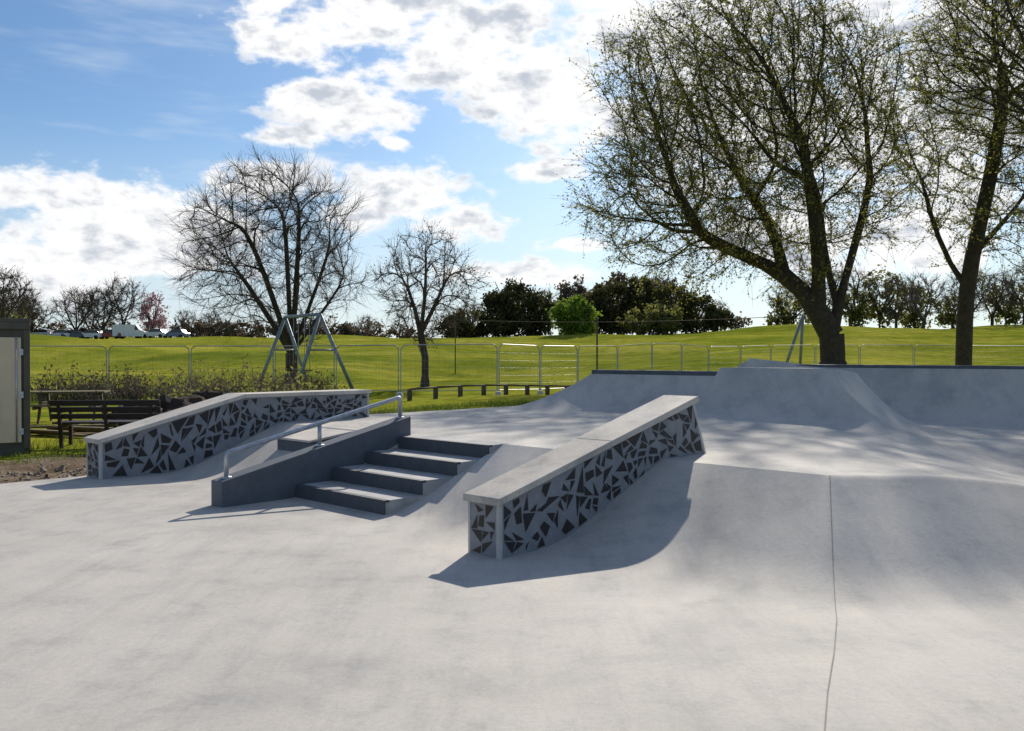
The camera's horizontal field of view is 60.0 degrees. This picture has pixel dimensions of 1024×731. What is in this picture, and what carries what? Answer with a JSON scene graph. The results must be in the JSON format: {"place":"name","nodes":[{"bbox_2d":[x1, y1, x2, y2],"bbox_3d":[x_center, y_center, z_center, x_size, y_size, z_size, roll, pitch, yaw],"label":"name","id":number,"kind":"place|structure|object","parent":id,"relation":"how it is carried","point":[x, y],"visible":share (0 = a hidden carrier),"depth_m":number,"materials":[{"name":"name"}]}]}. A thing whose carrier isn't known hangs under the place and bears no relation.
{"place":"outdoors","nodes":[
{"label":"outdoors","id":0,"kind":"place"},
{"bbox_2d":[0,358,1023,730],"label":"skatepark ground","id":1,"kind":"structure","parent":0,"point":[686,594],"depth_m":6.09,"materials":[{"name":"concrete"}]},
{"bbox_2d":[83,389,370,479],"bbox_3d":[-4.005,1.039,13.189,0.500,1.250,4.365,1,1,44],"label":"skate ledge","id":2,"kind":"object","parent":1,"relation":"on","point":[181,438],"visible":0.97,"depth_m":12.51,"materials":[{"name":"grey paint"}]},
{"bbox_2d":[211,416,410,507],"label":"wall","id":3,"kind":"structure","parent":1,"relation":"on","point":[279,478],"depth_m":10.10,"materials":[{"name":"blue paint"}]},
{"bbox_2d":[221,396,403,478],"bbox_3d":[-2.246,0.805,10.394,0.110,0.823,2.490,1,1,44],"label":"handrail","id":4,"kind":"object","parent":3,"relation":"on","point":[319,424],"visible":0.98,"depth_m":10.32,"materials":[{"name":"metal"}]},
{"bbox_2d":[277,421,375,451],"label":"kicker block","id":5,"kind":"structure","parent":1,"relation":"on","point":[300,440],"depth_m":12.01,"materials":[{"name":"blue paint"}]},
{"bbox_2d":[296,435,507,514],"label":"concrete stairs","id":6,"kind":"structure","parent":1,"relation":"on","point":[411,469],"depth_m":9.88,"materials":[{"name":"paint"}]},
{"bbox_2d":[463,395,705,558],"bbox_3d":[0.819,1.017,8.194,0.420,1.395,3.081,1,1,44],"label":"skate ledge","id":7,"kind":"object","parent":1,"relation":"on","point":[557,494],"visible":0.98,"depth_m":7.71,"materials":[{"name":"grey paint"}]},
{"bbox_2d":[592,370,717,375],"bbox_3d":[2.591,0.177,16.038,2.690,0.174,0.330,1,1,44],"label":"quarter pipe coping","id":8,"kind":"object","parent":1,"relation":"on","point":[670,372],"visible":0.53,"depth_m":15.88,"materials":[{"name":"paint"}]},
{"bbox_2d":[824,475,836,730],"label":"expansion joint","id":9,"kind":"object","parent":1,"relation":"on","point":[836,619],"visible":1,"depth_m":5.20,"materials":[{"name":"grey concrete"}]},
{"bbox_2d":[793,364,1023,368],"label":"back wall coping","id":10,"kind":"object","parent":1,"relation":"on","point":[922,366],"visible":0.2,"depth_m":16.43,"materials":[{"name":"paint"}]},
{"bbox_2d":[0,324,1023,483],"bbox_3d":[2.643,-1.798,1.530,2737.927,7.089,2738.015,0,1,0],"label":"grass field","id":11,"kind":"structure","parent":0,"point":[371,370],"depth_m":77.12,"materials":[{"name":"plant"}]},
{"bbox_2d":[0,264,14,316],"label":"distant bare tree","id":12,"kind":"object","parent":11,"relation":"on","point":[6,298],"visible":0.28,"depth_m":135.75,"materials":[{"name":"brown plant"}]},
{"bbox_2d":[0,318,30,455],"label":"site container","id":13,"kind":"object","parent":11,"relation":"on","point":[15,428],"visible":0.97,"depth_m":14.47,"materials":[{"name":"grey metal"}]},
{"bbox_2d":[0,337,21,442],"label":"door","id":14,"kind":"structure","parent":13,"relation":"in","point":[7,344],"depth_m":14.43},
{"bbox_2d":[0,264,38,317],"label":"distant bare tree","id":15,"kind":"object","parent":11,"relation":"on","point":[19,291],"visible":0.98,"depth_m":130.06,"materials":[{"name":"brown plant"}]},
{"bbox_2d":[0,281,48,325],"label":"distant bare tree","id":16,"kind":"object","parent":11,"relation":"on","point":[37,310],"visible":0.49,"depth_m":149.98,"materials":[{"name":"brown plant"}]},
{"bbox_2d":[15,300,55,332],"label":"distant bare tree","id":17,"kind":"object","parent":11,"relation":"on","point":[44,317],"visible":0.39,"depth_m":160.27,"materials":[{"name":"brown plant"}]},
{"bbox_2d":[30,329,52,334],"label":"parked car","id":18,"kind":"object","parent":11,"relation":"on","point":[43,331],"visible":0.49,"depth_m":142.10,"materials":[{"name":"paint"}]},
{"bbox_2d":[0,461,86,482],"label":"gravel","id":19,"kind":"structure","parent":11,"relation":"on","point":[42,469],"depth_m":12.26,"materials":[{"name":"gravel"}]},
{"bbox_2d":[51,330,69,336],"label":"parked car","id":20,"kind":"object","parent":11,"relation":"on","point":[58,333],"visible":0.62,"depth_m":142.07,"materials":[{"name":"paint"}]},
{"bbox_2d":[30,390,109,423],"bbox_3d":[-10.728,1.018,21.512,1.700,0.822,1.730,0,1,-14],"label":"picnic table","id":21,"kind":"object","parent":11,"relation":"on","point":[95,393],"visible":0.64,"depth_m":21.20,"materials":[{"name":"brown wood"}]},
{"bbox_2d":[31,424,112,436],"bbox_3d":[-9.042,1.302,18.207,2.566,0.140,1.279,0,1,25],"label":"timber pile","id":22,"kind":"object","parent":11,"relation":"on","point":[53,429],"visible":0.52,"depth_m":17.86,"materials":[{"name":"brown wood"}]},
{"bbox_2d":[46,285,103,329],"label":"distant bare tree","id":23,"kind":"object","parent":11,"relation":"on","point":[72,298],"visible":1,"depth_m":144.32,"materials":[{"name":"brown plant"}]},
{"bbox_2d":[61,330,90,338],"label":"parked car","id":24,"kind":"object","parent":11,"relation":"on","point":[75,333],"visible":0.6,"depth_m":142.15,"materials":[{"name":"paint"}]},
{"bbox_2d":[78,330,103,338],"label":"parked car","id":25,"kind":"object","parent":11,"relation":"on","point":[95,334],"visible":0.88,"depth_m":142.08,"materials":[{"name":"paint"}]},
{"bbox_2d":[67,285,117,329],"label":"distant bare tree","id":26,"kind":"object","parent":11,"relation":"on","point":[89,312],"visible":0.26,"depth_m":164.30,"materials":[{"name":"brown plant"}]},
{"bbox_2d":[74,281,133,332],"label":"distant bare tree","id":27,"kind":"object","parent":11,"relation":"on","point":[102,327],"visible":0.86,"depth_m":147.64,"materials":[{"name":"brown plant"}]},
{"bbox_2d":[49,400,161,448],"bbox_3d":[-7.128,1.041,15.753,1.850,0.884,0.617,0,1,-6],"label":"park bench","id":28,"kind":"object","parent":11,"relation":"on","point":[105,409],"visible":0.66,"depth_m":15.51,"materials":[{"name":"brown wood"}]},
{"bbox_2d":[99,329,123,338],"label":"parked car","id":29,"kind":"object","parent":11,"relation":"on","point":[107,334],"visible":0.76,"depth_m":142.15,"materials":[{"name":"paint"}]},
{"bbox_2d":[98,271,148,324],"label":"distant bare tree","id":30,"kind":"object","parent":11,"relation":"on","point":[127,294],"visible":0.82,"depth_m":149.04,"materials":[{"name":"brown plant"}]},
{"bbox_2d":[112,325,147,337],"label":"parked van","id":31,"kind":"object","parent":11,"relation":"on","point":[136,331],"visible":0.91,"depth_m":142.02,"materials":[{"name":"paint"}]},
{"bbox_2d":[108,405,155,425],"bbox_3d":[-8.865,1.389,21.006,1.627,1.132,1.254,0,1,0],"label":"soil mound","id":32,"kind":"object","parent":11,"relation":"on","point":[130,412],"visible":0.08,"depth_m":20.62,"materials":[{"name":"brown soil"}]},
{"bbox_2d":[135,290,170,336],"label":"blossom tree","id":33,"kind":"object","parent":11,"relation":"on","point":[151,323],"visible":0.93,"depth_m":149.33,"materials":[{"name":"pink plant"}]},
{"bbox_2d":[143,329,167,337],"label":"parked car","id":34,"kind":"object","parent":11,"relation":"on","point":[160,333],"visible":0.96,"depth_m":142.09,"materials":[{"name":"paint"}]},
{"bbox_2d":[163,329,189,337],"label":"parked car","id":35,"kind":"object","parent":11,"relation":"on","point":[177,333],"visible":0.9,"depth_m":142.14,"materials":[{"name":"paint"}]},
{"bbox_2d":[154,394,205,412],"bbox_3d":[-8.094,1.370,21.497,2.259,1.394,1.806,0,1,0],"label":"soil mound","id":36,"kind":"object","parent":11,"relation":"on","point":[168,403],"visible":0.15,"depth_m":21.12,"materials":[{"name":"brown soil"}]},
{"bbox_2d":[173,308,201,331],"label":"distant bare tree","id":37,"kind":"object","parent":11,"relation":"on","point":[186,316],"visible":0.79,"depth_m":159.38,"materials":[{"name":"brown plant"}]},
{"bbox_2d":[30,351,353,401],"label":"hedge shrubs","id":38,"kind":"object","parent":11,"relation":"on","point":[132,391],"visible":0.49,"depth_m":32.13,"materials":[{"name":"green plant"}]},
{"bbox_2d":[192,390,228,399],"bbox_3d":[-7.628,1.411,22.503,1.851,1.632,1.442,0,1,0],"label":"soil mound","id":39,"kind":"object","parent":11,"relation":"on","point":[207,394],"visible":0.09,"depth_m":22.23,"materials":[{"name":"brown soil"}]},
{"bbox_2d":[198,309,225,326],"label":"distant bare tree","id":40,"kind":"object","parent":11,"relation":"on","point":[212,317],"visible":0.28,"depth_m":164.37,"materials":[{"name":"brown plant"}]},
{"bbox_2d":[147,365,347,399],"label":"hedge shrubs","id":41,"kind":"object","parent":11,"relation":"on","point":[302,388],"visible":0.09,"depth_m":25.85,"materials":[{"name":"green plant"}]},
{"bbox_2d":[155,135,384,382],"bbox_3d":[-13.589,-5.651,50.203,12.745,13.986,10.941,0,1,0],"label":"bare tree","id":42,"kind":"object","parent":11,"relation":"on","point":[292,308],"visible":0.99,"depth_m":49.04,"materials":[{"name":"brown plant"}]},
{"bbox_2d":[0,398,540,464],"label":"grass tufts","id":43,"kind":"object","parent":11,"relation":"on","point":[375,411],"visible":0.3,"depth_m":16.35,"materials":[{"name":"green plant"}]},
{"bbox_2d":[255,313,353,390],"bbox_3d":[-9.294,-0.503,39.597,2.677,3.640,5.228,0,1,-36],"label":"swing frame","id":44,"kind":"object","parent":11,"relation":"on","point":[311,339],"visible":0.77,"depth_m":38.98,"materials":[{"name":"paint"}]},
{"bbox_2d":[352,314,377,329],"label":"distant bare tree","id":45,"kind":"object","parent":11,"relation":"on","point":[363,317],"visible":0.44,"depth_m":164.60,"materials":[{"name":"brown plant"}]},
{"bbox_2d":[1,271,752,337],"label":"distant brown trees","id":46,"kind":"object","parent":11,"relation":"on","point":[198,330],"visible":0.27,"depth_m":159.50,"materials":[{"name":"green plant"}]},
{"bbox_2d":[359,215,493,386],"bbox_3d":[-4.140,-3.048,43.958,6.855,8.883,5.554,0,1,0],"label":"bare tree","id":47,"kind":"object","parent":11,"relation":"on","point":[421,324],"visible":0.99,"depth_m":43.82,"materials":[{"name":"brown plant"}]},
{"bbox_2d":[462,301,486,325],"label":"distant bare tree","id":48,"kind":"object","parent":11,"relation":"on","point":[472,309],"visible":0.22,"depth_m":164.59,"materials":[{"name":"brown plant"}]},
{"bbox_2d":[407,384,570,400],"bbox_3d":[-0.206,0.965,30.512,0.162,0.683,8.604,1,1,45],"label":"knee rail fence","id":49,"kind":"object","parent":11,"relation":"on","point":[460,391],"visible":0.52,"depth_m":29.69,"materials":[{"name":"brown wood"}]},
{"bbox_2d":[0,264,1023,334],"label":"distant olive trees","id":50,"kind":"object","parent":11,"relation":"on","point":[857,314],"visible":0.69,"depth_m":148.05,"materials":[{"name":"green plant"}]},
{"bbox_2d":[35,343,1021,396],"bbox_3d":[4.274,-0.093,42.826,51.148,2.503,12.033,0,1,-20],"label":"temporary fence","id":51,"kind":"object","parent":11,"relation":"on","point":[539,392],"visible":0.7,"depth_m":37.42,"materials":[{"name":"metal"}]},
{"bbox_2d":[526,284,561,320],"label":"distant bare tree","id":52,"kind":"object","parent":11,"relation":"on","point":[546,293],"visible":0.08,"depth_m":159.13,"materials":[{"name":"brown plant"}]},
{"bbox_2d":[558,287,589,302],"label":"distant bare tree","id":53,"kind":"object","parent":11,"relation":"on","point":[572,293],"visible":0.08,"depth_m":168.42,"materials":[{"name":"brown plant"}]},
{"bbox_2d":[545,294,603,334],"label":"distant green tree","id":54,"kind":"object","parent":11,"relation":"on","point":[580,319],"visible":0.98,"depth_m":133.48,"materials":[{"name":"green plant"}]},
{"bbox_2d":[434,274,738,337],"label":"distant evergreen trees","id":55,"kind":"object","parent":11,"relation":"on","point":[504,304],"visible":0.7,"depth_m":149.13,"materials":[{"name":"green plant"}]},
{"bbox_2d":[455,315,803,373],"bbox_3d":[7.272,-1.266,61.473,24.690,4.232,2.088,0,1,17],"label":"zip line","id":56,"kind":"object","parent":11,"relation":"on","point":[801,323],"visible":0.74,"depth_m":58.59,"materials":[{"name":"paint"}]},
{"bbox_2d":[636,274,677,334],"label":"distant bare tree","id":57,"kind":"object","parent":11,"relation":"on","point":[666,279],"visible":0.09,"depth_m":163.70,"materials":[{"name":"brown plant"}]},
{"bbox_2d":[698,298,732,319],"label":"distant bare tree","id":58,"kind":"object","parent":11,"relation":"on","point":[721,305],"visible":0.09,"depth_m":178.81,"materials":[{"name":"brown plant"}]},
{"bbox_2d":[553,0,960,364],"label":"willow tree","id":59,"kind":"object","parent":11,"relation":"on","point":[825,320],"visible":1,"depth_m":40.23,"materials":[{"name":"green plant"}]},
{"bbox_2d":[765,284,803,324],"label":"distant bare tree","id":60,"kind":"object","parent":11,"relation":"on","point":[777,294],"visible":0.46,"depth_m":149.43,"materials":[{"name":"brown plant"}]},
{"bbox_2d":[799,269,848,305],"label":"distant bare tree","id":61,"kind":"object","parent":11,"relation":"on","point":[827,287],"visible":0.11,"depth_m":149.26,"materials":[{"name":"brown plant"}]},
{"bbox_2d":[826,265,879,325],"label":"distant bare tree","id":62,"kind":"object","parent":11,"relation":"on","point":[850,286],"visible":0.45,"depth_m":148.24,"materials":[{"name":"brown plant"}]},
{"bbox_2d":[868,272,924,327],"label":"distant bare tree","id":63,"kind":"object","parent":11,"relation":"on","point":[894,312],"visible":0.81,"depth_m":139.78,"materials":[{"name":"brown plant"}]},
{"bbox_2d":[892,266,956,328],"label":"distant bare tree","id":64,"kind":"object","parent":11,"relation":"on","point":[912,291],"visible":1,"depth_m":129.38,"materials":[{"name":"brown plant"}]},
{"bbox_2d":[866,0,1023,364],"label":"park tree","id":65,"kind":"object","parent":11,"relation":"on","point":[976,243],"visible":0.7,"depth_m":45.59,"materials":[{"name":"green plant"}]},
{"bbox_2d":[902,0,1023,180],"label":"park tree","id":66,"kind":"object","parent":11,"relation":"on","point":[994,58],"visible":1,"depth_m":36.83,"materials":[{"name":"green plant"}]},
{"bbox_2d":[941,266,1005,321],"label":"distant bare tree","id":67,"kind":"object","parent":11,"relation":"on","point":[956,282],"visible":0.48,"depth_m":134.24,"materials":[{"name":"brown plant"}]},
{"bbox_2d":[975,267,1021,324],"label":"distant bare tree","id":68,"kind":"object","parent":11,"relation":"on","point":[994,310],"visible":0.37,"depth_m":148.98,"materials":[{"name":"brown plant"}]},
{"bbox_2d":[993,260,1023,324],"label":"distant bare tree","id":69,"kind":"object","parent":11,"relation":"on","point":[1013,290],"visible":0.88,"depth_m":139.78,"materials":[{"name":"brown plant"}]},
{"bbox_2d":[0,0,1023,337],"label":"sky","id":70,"kind":"structure","parent":0,"point":[461,115],"materials":[{"name":"blue"}]}
]}

